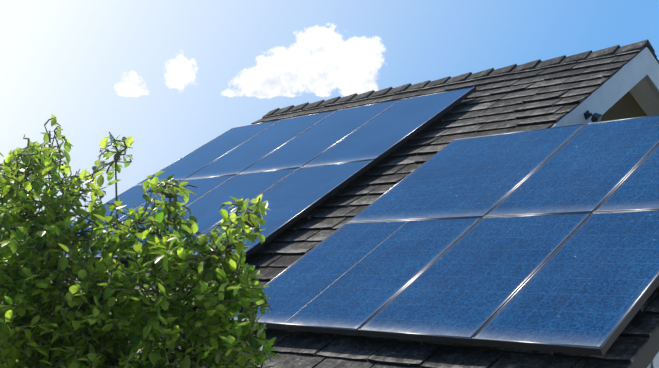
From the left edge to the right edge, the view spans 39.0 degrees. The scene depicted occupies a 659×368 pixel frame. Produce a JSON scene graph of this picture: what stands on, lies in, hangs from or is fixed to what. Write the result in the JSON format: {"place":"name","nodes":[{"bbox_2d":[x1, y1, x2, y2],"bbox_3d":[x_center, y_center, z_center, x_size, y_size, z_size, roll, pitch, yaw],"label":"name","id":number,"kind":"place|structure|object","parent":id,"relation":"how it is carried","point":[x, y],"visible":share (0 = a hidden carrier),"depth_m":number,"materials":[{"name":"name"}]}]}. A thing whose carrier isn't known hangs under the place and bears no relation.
{"place":"outdoors","nodes":[
{"label":"outdoors","id":0,"kind":"place"},
{"bbox_2d":[0,114,279,367],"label":"bush","id":1,"kind":"object","parent":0,"point":[154,330],"depth_m":2.11,"materials":[{"name":"green plant"}]},
{"bbox_2d":[0,0,658,261],"label":"sky","id":2,"kind":"structure","parent":0,"point":[172,76],"materials":[{"name":"blue"}]},
{"bbox_2d":[600,91,646,121],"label":"house walls","id":3,"kind":"structure","parent":0,"point":[626,105],"depth_m":9.38,"materials":[{"name":"beige paint"}]},
{"bbox_2d":[289,165,658,364],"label":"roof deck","id":4,"kind":"structure","parent":3,"relation":"on","point":[505,353],"depth_m":4.74,"materials":[{"name":"black wood"}]},
{"bbox_2d":[2,46,658,367],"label":"shingles","id":5,"kind":"object","parent":4,"relation":"on","point":[538,98],"visible":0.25,"depth_m":7.94,"materials":[{"name":"grey"}]},
{"bbox_2d":[35,87,476,260],"bbox_3d":[-1.001,-0.075,9.977,3.063,1.792,4.104,4,-6,-43],"label":"solar array","id":6,"kind":"object","parent":5,"relation":"on","point":[293,170],"visible":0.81,"depth_m":9.63,"materials":[{"name":"blue glass"}]},
{"bbox_2d":[230,115,658,355],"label":"solar array","id":7,"kind":"object","parent":5,"relation":"on","point":[545,239],"visible":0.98,"depth_m":5.78,"materials":[{"name":"blue glass"}]},
{"bbox_2d":[263,39,654,116],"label":"ridge caps","id":8,"kind":"object","parent":4,"relation":"on","point":[612,50],"visible":0.6,"depth_m":10.48,"materials":[{"name":"grey"}]},
{"bbox_2d":[629,328,658,367],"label":"fascia board","id":9,"kind":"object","parent":4,"relation":"attached to","point":[647,354],"depth_m":4.39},
{"bbox_2d":[647,47,658,62],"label":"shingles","id":10,"kind":"object","parent":4,"relation":"on","point":[654,55],"depth_m":9.19,"materials":[{"name":"grey"}]},
{"bbox_2d":[550,47,658,127],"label":"white fascia","id":11,"kind":"structure","parent":3,"relation":"attached to","point":[637,77],"depth_m":8.83,"materials":[{"name":"paint"}]},
{"bbox_2d":[584,110,601,122],"bbox_3d":[2.335,-0.580,8.210,0.109,0.157,0.143,4,-6,-43],"label":"security light","id":12,"kind":"object","parent":11,"relation":"attached to","point":[596,117],"visible":0.93,"depth_m":8.19,"materials":[{"name":"black plastic"}]},
{"bbox_2d":[653,352,658,367],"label":"wall","id":13,"kind":"structure","parent":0,"point":[656,361],"depth_m":4.58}
]}

